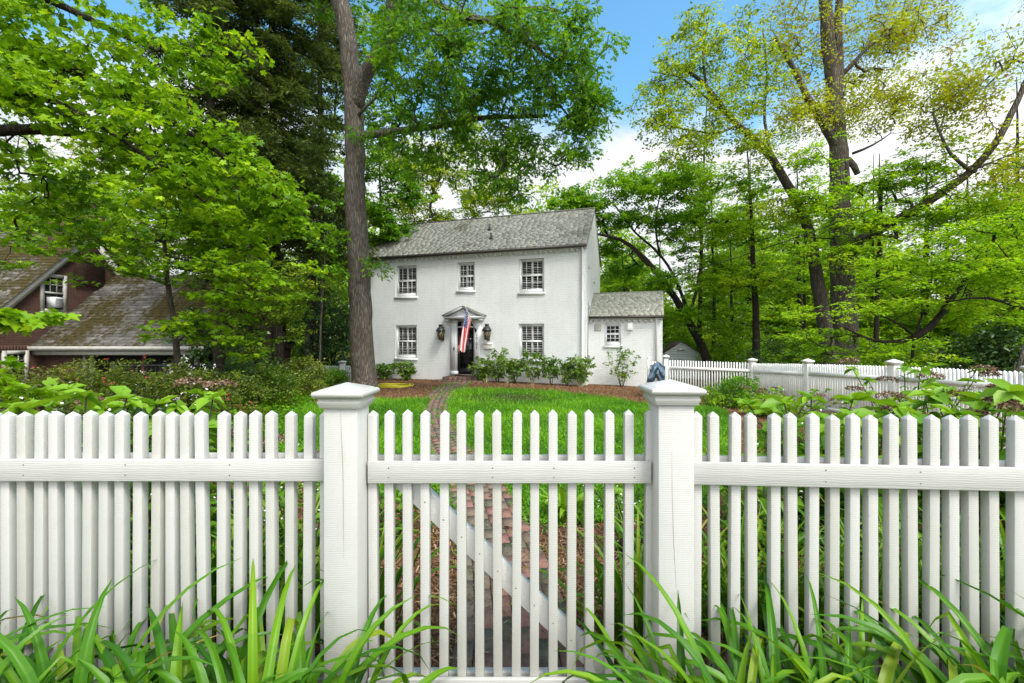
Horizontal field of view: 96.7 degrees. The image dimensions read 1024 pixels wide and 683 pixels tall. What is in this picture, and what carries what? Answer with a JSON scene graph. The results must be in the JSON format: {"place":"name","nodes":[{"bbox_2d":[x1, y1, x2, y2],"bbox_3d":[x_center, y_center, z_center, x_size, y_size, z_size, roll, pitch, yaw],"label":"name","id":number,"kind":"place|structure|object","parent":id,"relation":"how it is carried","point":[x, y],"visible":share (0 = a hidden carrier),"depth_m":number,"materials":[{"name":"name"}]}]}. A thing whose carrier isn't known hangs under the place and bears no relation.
{"place":"outdoors","nodes":[
{"label":"outdoors","id":0,"kind":"place"},
{"bbox_2d":[193,344,787,402],"bbox_3d":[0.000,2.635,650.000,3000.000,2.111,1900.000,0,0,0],"label":"ground","id":1,"kind":"structure","parent":0,"point":[668,378],"depth_m":23.39,"materials":[{"name":"brown plant"}]},
{"bbox_2d":[0,365,98,412],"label":"azalea","id":2,"kind":"object","parent":1,"relation":"on","point":[73,380],"visible":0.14,"depth_m":9.54,"materials":[{"name":"green plant"}]},
{"bbox_2d":[0,607,114,682],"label":"daylily","id":3,"kind":"object","parent":1,"relation":"on","point":[16,636],"visible":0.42,"depth_m":1.74,"materials":[{"name":"green plant"}]},
{"bbox_2d":[0,559,156,682],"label":"daylily","id":4,"kind":"object","parent":1,"relation":"on","point":[21,644],"visible":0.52,"depth_m":1.66,"materials":[{"name":"green plant"}]},
{"bbox_2d":[27,354,138,408],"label":"azalea","id":5,"kind":"object","parent":1,"relation":"on","point":[60,369],"visible":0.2,"depth_m":9.65,"materials":[{"name":"green plant"}]},
{"bbox_2d":[58,354,192,413],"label":"azalea","id":6,"kind":"object","parent":1,"relation":"on","point":[128,382],"visible":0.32,"depth_m":9.24,"materials":[{"name":"green plant"}]},
{"bbox_2d":[0,557,282,682],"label":"daylily","id":7,"kind":"object","parent":1,"relation":"on","point":[28,669],"visible":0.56,"depth_m":1.63,"materials":[{"name":"green plant"}]},
{"bbox_2d":[0,193,295,407],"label":"brick cottage","id":8,"kind":"structure","parent":1,"relation":"on","point":[113,310],"depth_m":15.80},
{"bbox_2d":[40,274,68,313],"bbox_3d":[-15.870,-1.635,15.775,0.120,1.390,0.904,0,0,0],"label":"window","id":9,"kind":"structure","parent":8,"relation":"in","point":[50,290],"depth_m":15.80,"materials":[{"name":"beige paint"}]},
{"bbox_2d":[0,0,342,253],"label":"maple tree","id":10,"kind":"object","parent":1,"relation":"on","point":[28,80],"visible":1,"depth_m":5.90,"materials":[{"name":"green plant"}]},
{"bbox_2d":[114,355,229,414],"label":"azalea","id":11,"kind":"object","parent":1,"relation":"on","point":[167,385],"visible":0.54,"depth_m":9.04,"materials":[{"name":"green plant"}]},
{"bbox_2d":[0,152,350,382],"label":"maple tree","id":12,"kind":"object","parent":1,"relation":"on","point":[207,253],"visible":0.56,"depth_m":9.70,"materials":[{"name":"green plant"}]},
{"bbox_2d":[0,382,379,682],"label":"picket fence","id":13,"kind":"object","parent":1,"relation":"on","point":[64,522],"visible":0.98,"depth_m":1.94,"materials":[{"name":"white paint"}]},
{"bbox_2d":[88,0,315,376],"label":"hemlock tree","id":14,"kind":"object","parent":1,"relation":"on","point":[222,12],"visible":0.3,"depth_m":14.33,"materials":[{"name":"green plant"}]},
{"bbox_2d":[157,304,281,374],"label":"rhododendron","id":15,"kind":"object","parent":1,"relation":"on","point":[196,353],"visible":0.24,"depth_m":15.15,"materials":[{"name":"green plant"}]},
{"bbox_2d":[51,546,388,682],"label":"daylily","id":16,"kind":"object","parent":1,"relation":"on","point":[180,670],"visible":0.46,"depth_m":1.63,"materials":[{"name":"green plant"}]},
{"bbox_2d":[134,390,316,439],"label":"ground cover","id":17,"kind":"object","parent":1,"relation":"on","point":[307,398],"visible":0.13,"depth_m":10.63,"materials":[{"name":"green plant"}]},
{"bbox_2d":[160,245,336,395],"bbox_3d":[-7.364,-0.476,12.942,4.661,4.604,2.933,0,0,0],"label":"holly tree","id":18,"kind":"object","parent":1,"relation":"on","point":[251,329],"visible":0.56,"depth_m":12.76,"materials":[{"name":"green plant"}]},
{"bbox_2d":[154,0,347,391],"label":"hemlock tree","id":19,"kind":"object","parent":1,"relation":"on","point":[263,127],"visible":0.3,"depth_m":16.13,"materials":[{"name":"green plant"}]},
{"bbox_2d":[140,0,376,380],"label":"hemlock tree","id":20,"kind":"object","parent":1,"relation":"on","point":[290,90],"visible":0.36,"depth_m":16.84,"materials":[{"name":"green plant"}]},
{"bbox_2d":[110,559,456,682],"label":"daylily","id":21,"kind":"object","parent":1,"relation":"on","point":[251,669],"visible":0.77,"depth_m":1.65,"materials":[{"name":"green plant"}]},
{"bbox_2d":[285,170,346,365],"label":"forked tree","id":22,"kind":"object","parent":1,"relation":"on","point":[342,191],"visible":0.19,"depth_m":19.90,"materials":[{"name":"green plant"}]},
{"bbox_2d":[286,282,349,371],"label":"rhododendron","id":23,"kind":"object","parent":1,"relation":"on","point":[329,329],"visible":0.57,"depth_m":20.21,"materials":[{"name":"green plant"}]},
{"bbox_2d":[281,3,376,376],"bbox_3d":[-11.304,-9.080,27.719,7.298,23.068,6.119,0,0,37],"label":"tulip tree","id":24,"kind":"object","parent":1,"relation":"on","point":[336,135],"visible":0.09,"depth_m":28.17,"materials":[{"name":"green plant"}]},
{"bbox_2d":[307,225,352,389],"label":"thin sapling","id":25,"kind":"object","parent":1,"relation":"on","point":[326,248],"visible":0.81,"depth_m":14.48,"materials":[{"name":"green plant"}]},
{"bbox_2d":[264,0,399,363],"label":"hemlock tree","id":26,"kind":"object","parent":1,"relation":"on","point":[334,51],"visible":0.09,"depth_m":22.75,"materials":[{"name":"green plant"}]},
{"bbox_2d":[260,595,458,682],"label":"daylily","id":27,"kind":"object","parent":1,"relation":"on","point":[351,662],"visible":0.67,"depth_m":1.72,"materials":[{"name":"green plant"}]},
{"bbox_2d":[337,0,438,245],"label":"maple tree","id":28,"kind":"object","parent":1,"relation":"on","point":[392,233],"visible":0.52,"depth_m":23.34,"materials":[{"name":"green plant"}]},
{"bbox_2d":[366,106,534,222],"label":"tulip tree","id":29,"kind":"object","parent":1,"relation":"on","point":[482,202],"visible":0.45,"depth_m":35.07,"materials":[{"name":"green plant"}]},
{"bbox_2d":[305,0,630,387],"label":"oak tree","id":30,"kind":"object","parent":1,"relation":"on","point":[580,117],"visible":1,"depth_m":12.94,"materials":[{"name":"green plant"}]},
{"bbox_2d":[369,207,600,385],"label":"brick house","id":31,"kind":"structure","parent":1,"relation":"on","point":[520,283],"depth_m":20.51,"materials":[{"name":"brick"}]},
{"bbox_2d":[394,325,417,360],"bbox_3d":[-4.943,0.066,21.547,1.210,1.658,0.381,0,0,17],"label":"window","id":32,"kind":"structure","parent":31,"relation":"in","point":[406,334],"depth_m":21.60,"materials":[{"name":"white paint"}]},
{"bbox_2d":[394,265,417,298],"bbox_3d":[-4.943,-2.787,21.547,1.210,1.563,0.381,0,0,17],"label":"window","id":33,"kind":"structure","parent":31,"relation":"in","point":[406,275],"depth_m":21.61,"materials":[{"name":"white paint"}]},
{"bbox_2d":[456,262,475,292],"bbox_3d":[-2.035,-2.877,20.630,0.940,1.383,0.381,0,0,17],"label":"window","id":34,"kind":"structure","parent":31,"relation":"in","point":[466,271],"depth_m":20.67,"materials":[{"name":"white paint"}]},
{"bbox_2d":[458,328,473,373],"bbox_3d":[-2.066,0.423,20.527,0.838,2.094,0.122,0,0,18],"label":"door","id":35,"kind":"structure","parent":31,"relation":"in","point":[465,358],"depth_m":20.55,"materials":[{"name":"black paint"}]},
{"bbox_2d":[519,324,543,361],"bbox_3d":[0.876,0.066,19.711,1.210,1.658,0.381,0,0,18],"label":"window","id":36,"kind":"structure","parent":31,"relation":"in","point":[531,336],"depth_m":19.77,"materials":[{"name":"white paint"}]},
{"bbox_2d":[518,258,544,294],"bbox_3d":[0.876,-2.787,19.711,1.210,1.563,0.381,0,0,18],"label":"window","id":37,"kind":"structure","parent":31,"relation":"in","point":[531,271],"depth_m":19.76,"materials":[{"name":"white paint"}]},
{"bbox_2d":[0,133,1023,367],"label":"wood","id":38,"kind":"object","parent":1,"relation":"on","point":[767,326],"visible":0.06,"depth_m":38.39,"materials":[{"name":"green plant"}]},
{"bbox_2d":[589,291,663,385],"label":"brick addition","id":39,"kind":"structure","parent":1,"relation":"on","point":[632,321],"depth_m":19.41,"materials":[{"name":"brick"}]},
{"bbox_2d":[544,153,726,380],"bbox_3d":[6.465,-3.716,23.804,9.673,11.879,5.333,0,0,0],"label":"leaning tree","id":40,"kind":"object","parent":1,"relation":"on","point":[631,184],"visible":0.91,"depth_m":23.03,"materials":[{"name":"green plant"}]},
{"bbox_2d":[600,229,686,331],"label":"slim tree","id":41,"kind":"object","parent":1,"relation":"on","point":[637,243],"visible":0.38,"depth_m":28.47,"materials":[{"name":"green plant"}]},
{"bbox_2d":[599,227,708,341],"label":"understory tree","id":42,"kind":"object","parent":1,"relation":"on","point":[618,278],"visible":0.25,"depth_m":29.76,"materials":[{"name":"green plant"}]},
{"bbox_2d":[663,341,716,378],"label":"garage","id":43,"kind":"structure","parent":1,"relation":"on","point":[678,350],"depth_m":24.98,"materials":[{"name":"white paint"}]},
{"bbox_2d":[662,82,744,348],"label":"slim tree","id":44,"kind":"object","parent":1,"relation":"on","point":[683,248],"visible":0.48,"depth_m":26.66,"materials":[{"name":"green plant"}]},
{"bbox_2d":[663,355,750,398],"bbox_3d":[6.220,1.265,14.585,2.646,1.670,0.220,0,0,20],"label":"picket fence","id":45,"kind":"object","parent":1,"relation":"on","point":[704,368],"visible":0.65,"depth_m":14.58,"materials":[{"name":"white paint"}]},
{"bbox_2d":[531,583,885,682],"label":"daylily","id":46,"kind":"object","parent":1,"relation":"on","point":[644,663],"visible":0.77,"depth_m":1.70,"materials":[{"name":"green plant"}]},
{"bbox_2d":[621,0,837,364],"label":"leaning maple","id":47,"kind":"object","parent":1,"relation":"on","point":[764,146],"visible":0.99,"depth_m":16.79,"materials":[{"name":"green plant"}]},
{"bbox_2d":[673,160,792,376],"bbox_3d":[11.642,-3.802,24.809,6.034,11.920,4.101,0,0,0],"label":"understory tree","id":48,"kind":"object","parent":1,"relation":"on","point":[716,259],"visible":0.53,"depth_m":24.51,"materials":[{"name":"green plant"}]},
{"bbox_2d":[695,331,780,377],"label":"thicket","id":49,"kind":"object","parent":1,"relation":"on","point":[731,355],"visible":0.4,"depth_m":23.58,"materials":[{"name":"green plant"}]},
{"bbox_2d":[573,553,906,682],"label":"daylily","id":50,"kind":"object","parent":1,"relation":"on","point":[757,661],"visible":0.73,"depth_m":1.65,"materials":[{"name":"green plant"}]},
{"bbox_2d":[677,153,825,363],"bbox_3d":[10.986,-3.732,21.081,6.276,11.741,4.370,0,0,25],"label":"beech tree","id":51,"kind":"object","parent":1,"relation":"on","point":[724,280],"visible":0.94,"depth_m":21.11,"materials":[{"name":"green plant"}]},
{"bbox_2d":[737,334,818,373],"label":"yew","id":52,"kind":"object","parent":1,"relation":"on","point":[786,357],"visible":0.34,"depth_m":19.09,"materials":[{"name":"green plant"}]},
{"bbox_2d":[747,202,829,357],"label":"understory tree","id":53,"kind":"object","parent":1,"relation":"on","point":[804,319],"visible":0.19,"depth_m":24.39,"materials":[{"name":"green plant"}]},
{"bbox_2d":[763,154,828,363],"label":"slim tree","id":54,"kind":"object","parent":1,"relation":"on","point":[799,296],"visible":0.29,"depth_m":27.90,"materials":[{"name":"green plant"}]},
{"bbox_2d":[627,576,992,682],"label":"daylily","id":55,"kind":"object","parent":1,"relation":"on","point":[887,671],"visible":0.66,"depth_m":1.65,"materials":[{"name":"green plant"}]},
{"bbox_2d":[638,379,1023,682],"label":"picket fence","id":56,"kind":"object","parent":1,"relation":"on","point":[684,469],"visible":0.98,"depth_m":1.85,"materials":[{"name":"white paint"}]},
{"bbox_2d":[368,409,651,682],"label":"picket gate","id":57,"kind":"structure","parent":56,"relation":"attached to","point":[409,475],"depth_m":1.95,"materials":[{"name":"white paint"}]},
{"bbox_2d":[701,572,1023,682],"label":"daylily","id":58,"kind":"object","parent":1,"relation":"on","point":[998,660],"visible":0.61,"depth_m":1.64,"materials":[{"name":"green plant"}]},
{"bbox_2d":[724,0,1023,365],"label":"giant maple","id":59,"kind":"object","parent":1,"relation":"on","point":[828,116],"visible":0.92,"depth_m":17.66,"materials":[{"name":"green plant"}]},
{"bbox_2d":[813,154,935,358],"bbox_3d":[19.247,-3.980,23.802,6.131,12.258,3.803,0,0,0],"label":"understory tree","id":60,"kind":"object","parent":1,"relation":"on","point":[869,319],"visible":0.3,"depth_m":23.34,"materials":[{"name":"green plant"}]},
{"bbox_2d":[747,358,1023,446],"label":"picket fence","id":61,"kind":"object","parent":1,"relation":"on","point":[806,376],"visible":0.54,"depth_m":10.49,"materials":[{"name":"white paint"}]},
{"bbox_2d":[763,130,1023,366],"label":"beech tree","id":62,"kind":"object","parent":1,"relation":"on","point":[914,172],"visible":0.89,"depth_m":16.40,"materials":[{"name":"green plant"}]},
{"bbox_2d":[766,232,1023,367],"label":"dogwood tree","id":63,"kind":"object","parent":1,"relation":"on","point":[917,335],"visible":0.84,"depth_m":12.29,"materials":[{"name":"green plant"}]},
{"bbox_2d":[869,332,958,367],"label":"thicket","id":64,"kind":"object","parent":1,"relation":"on","point":[919,352],"visible":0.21,"depth_m":19.02,"materials":[{"name":"green plant"}]},
{"bbox_2d":[814,571,1023,682],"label":"daylily","id":65,"kind":"object","parent":1,"relation":"on","point":[976,661],"visible":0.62,"depth_m":1.68,"materials":[{"name":"green plant"}]},
{"bbox_2d":[879,153,1009,362],"bbox_3d":[21.762,-3.878,23.941,5.599,12.046,4.001,0,0,0],"label":"slim tree","id":66,"kind":"object","parent":1,"relation":"on","point":[912,325],"visible":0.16,"depth_m":23.89,"materials":[{"name":"green plant"}]},
{"bbox_2d":[884,160,1010,349],"bbox_3d":[21.477,-3.674,22.612,5.607,11.624,4.265,0,0,0],"label":"understory tree","id":67,"kind":"object","parent":1,"relation":"on","point":[947,323],"visible":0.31,"depth_m":22.44,"materials":[{"name":"green plant"}]},
{"bbox_2d":[902,207,1023,328],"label":"dogwood tree","id":68,"kind":"object","parent":1,"relation":"on","point":[980,231],"visible":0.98,"depth_m":11.16,"materials":[{"name":"green plant"}]},
{"bbox_2d":[916,569,1023,682],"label":"daylily","id":69,"kind":"object","parent":1,"relation":"on","point":[1017,658],"visible":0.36,"depth_m":1.73,"materials":[{"name":"green plant"}]},
{"bbox_2d":[931,318,1023,377],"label":"rhododendron","id":70,"kind":"object","parent":1,"relation":"on","point":[989,350],"visible":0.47,"depth_m":11.32,"materials":[{"name":"green plant"}]},
{"bbox_2d":[955,142,1023,367],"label":"understory tree","id":71,"kind":"object","parent":1,"relation":"on","point":[1012,254],"visible":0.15,"depth_m":20.66,"materials":[{"name":"green plant"}]},
{"bbox_2d":[264,385,729,532],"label":"lawn","id":72,"kind":"structure","parent":0,"point":[545,523],"depth_m":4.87,"materials":[{"name":"plant"}]},
{"bbox_2d":[539,486,597,522],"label":"hosta","id":73,"kind":"object","parent":72,"relation":"on","point":[562,505],"visible":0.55,"depth_m":3.99,"materials":[{"name":"green plant"}]},
{"bbox_2d":[420,382,582,666],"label":"brick path","id":74,"kind":"structure","parent":0,"point":[507,515],"depth_m":2.99,"materials":[{"name":"brown brick"}]},
{"bbox_2d":[0,0,1023,339],"label":"sky","id":75,"kind":"structure","parent":0,"point":[643,21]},
{"bbox_2d":[130,378,1004,675],"bbox_3d":[0.000,1.764,12.625,16.500,0.393,21.500,0,0,0],"label":"mulch bed","id":76,"kind":"object","parent":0,"point":[510,386],"visible":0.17,"depth_m":3.54,"materials":[{"name":"soil"}]},
{"bbox_2d":[0,355,62,410],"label":"maple sapling","id":77,"kind":"object","parent":76,"relation":"on","point":[13,385],"visible":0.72,"depth_m":4.36,"materials":[{"name":"green plant"}]},
{"bbox_2d":[0,307,81,337],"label":"maple sapling","id":78,"kind":"object","parent":76,"relation":"on","point":[25,323],"visible":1,"depth_m":3.65,"materials":[{"name":"green plant"}]},
{"bbox_2d":[0,372,147,451],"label":"hydrangea","id":79,"kind":"object","parent":76,"relation":"on","point":[89,401],"visible":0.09,"depth_m":2.53,"materials":[{"name":"green plant"}]},
{"bbox_2d":[74,378,236,582],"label":"hydrangea","id":80,"kind":"object","parent":76,"relation":"on","point":[182,408],"visible":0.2,"depth_m":3.12,"materials":[{"name":"green plant"}]},
{"bbox_2d":[131,376,226,597],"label":"hydrangea","id":81,"kind":"object","parent":76,"relation":"on","point":[203,400],"visible":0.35,"depth_m":2.77,"materials":[{"name":"green plant"}]},
{"bbox_2d":[53,482,319,641],"bbox_3d":[-1.654,1.209,2.461,1.412,0.753,1.360,0,0,0],"label":"daylily","id":82,"kind":"object","parent":76,"relation":"on","point":[214,579],"visible":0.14,"depth_m":2.35,"materials":[{"name":"green plant"}]},
{"bbox_2d":[175,366,275,414],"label":"azalea","id":83,"kind":"object","parent":76,"relation":"on","point":[236,377],"visible":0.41,"depth_m":9.59,"materials":[{"name":"green plant"}]},
{"bbox_2d":[194,357,278,405],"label":"shrub","id":84,"kind":"object","parent":76,"relation":"on","point":[239,366],"visible":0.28,"depth_m":11.08,"materials":[{"name":"green plant"}]},
{"bbox_2d":[117,489,413,635],"bbox_3d":[-1.145,1.202,2.566,1.137,0.769,1.294,0,0,0],"label":"daylily","id":85,"kind":"object","parent":76,"relation":"on","point":[281,585],"visible":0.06,"depth_m":2.47,"materials":[{"name":"green plant"}]},
{"bbox_2d":[225,358,309,406],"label":"shrub","id":86,"kind":"object","parent":76,"relation":"on","point":[274,374],"visible":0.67,"depth_m":11.27,"materials":[{"name":"green plant"}]},
{"bbox_2d":[266,353,335,395],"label":"shrub","id":87,"kind":"object","parent":76,"relation":"on","point":[303,372],"visible":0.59,"depth_m":13.56,"materials":[{"name":"green plant"}]},
{"bbox_2d":[211,488,473,647],"bbox_3d":[-0.895,1.202,2.317,1.395,0.764,1.199,0,0,0],"label":"daylily","id":88,"kind":"object","parent":76,"relation":"on","point":[398,573],"visible":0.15,"depth_m":2.38,"materials":[{"name":"green plant"}]},
{"bbox_2d":[130,481,1004,647],"bbox_3d":[0.221,1.464,4.170,10.042,0.397,3.998,0,0,0],"label":"ground cover","id":89,"kind":"object","parent":76,"relation":"on","point":[725,508],"visible":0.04,"depth_m":3.19,"materials":[{"name":"green plant"}]},
{"bbox_2d":[583,483,643,554],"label":"hydrangea","id":90,"kind":"object","parent":76,"relation":"on","point":[617,498],"visible":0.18,"depth_m":3.29,"materials":[{"name":"green plant"}]},
{"bbox_2d":[521,500,799,661],"bbox_3d":[0.626,1.208,2.252,1.213,0.758,1.171,0,0,-13],"label":"daylily","id":91,"kind":"object","parent":76,"relation":"on","point":[618,583],"visible":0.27,"depth_m":2.31,"materials":[{"name":"green plant"}]},
{"bbox_2d":[576,488,832,667],"bbox_3d":[0.958,1.209,2.420,1.284,0.762,1.192,0,0,0],"label":"daylily","id":92,"kind":"object","parent":76,"relation":"on","point":[704,574],"visible":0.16,"depth_m":2.39,"materials":[{"name":"green plant"}]},
{"bbox_2d":[718,371,769,408],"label":"boxwood","id":93,"kind":"object","parent":76,"relation":"on","point":[736,380],"visible":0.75,"depth_m":12.21,"materials":[{"name":"green plant"}]},
{"bbox_2d":[636,504,882,654],"bbox_3d":[1.286,1.196,2.449,1.098,0.789,1.076,0,0,-19],"label":"daylily","id":94,"kind":"object","parent":76,"relation":"on","point":[762,610],"visible":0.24,"depth_m":2.38,"materials":[{"name":"green plant"}]},
{"bbox_2d":[702,424,844,564],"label":"hydrangea","id":95,"kind":"object","parent":76,"relation":"on","point":[763,515],"visible":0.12,"depth_m":3.25,"materials":[{"name":"green plant"}]},
{"bbox_2d":[741,386,839,426],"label":"hydrangea","id":96,"kind":"object","parent":76,"relation":"on","point":[773,388],"visible":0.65,"depth_m":8.51,"materials":[{"name":"green plant"}]},
{"bbox_2d":[702,486,941,635],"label":"daylily","id":97,"kind":"object","parent":76,"relation":"on","point":[821,580],"visible":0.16,"depth_m":2.43,"materials":[{"name":"green plant"}]},
{"bbox_2d":[733,391,914,533],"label":"hydrangea","id":98,"kind":"object","parent":76,"relation":"on","point":[771,403],"visible":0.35,"depth_m":3.60,"materials":[{"name":"green plant"}]},
{"bbox_2d":[799,405,927,561],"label":"hydrangea","id":99,"kind":"object","parent":76,"relation":"on","point":[919,416],"visible":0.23,"depth_m":3.19,"materials":[{"name":"green plant"}]},
{"bbox_2d":[761,495,1004,648],"bbox_3d":[1.999,1.210,2.462,1.122,0.767,1.230,0,0,45],"label":"daylily","id":100,"kind":"object","parent":76,"relation":"on","point":[880,617],"visible":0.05,"depth_m":2.42,"materials":[{"name":"green plant"}]},
{"bbox_2d":[824,494,1004,642],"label":"daylily","id":101,"kind":"object","parent":76,"relation":"on","point":[1002,580],"visible":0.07,"depth_m":2.42,"materials":[{"name":"green plant"}]},
{"bbox_2d":[838,357,1002,503],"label":"hydrangea","id":102,"kind":"object","parent":76,"relation":"on","point":[926,371],"visible":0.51,"depth_m":4.42,"materials":[{"name":"green plant"}]},
{"bbox_2d":[874,377,1023,539],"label":"hydrangea","id":103,"kind":"object","parent":76,"relation":"on","point":[895,396],"visible":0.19,"depth_m":3.64,"materials":[{"name":"green plant"}]},
{"bbox_2d":[898,378,1023,564],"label":"hydrangea","id":104,"kind":"object","parent":76,"relation":"on","point":[1004,393],"visible":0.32,"depth_m":3.19,"materials":[{"name":"green plant"}]},
{"bbox_2d":[947,383,1019,529],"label":"hydrangea","id":105,"kind":"object","parent":76,"relation":"on","point":[978,405],"visible":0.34,"depth_m":3.30,"materials":[{"name":"green plant"}]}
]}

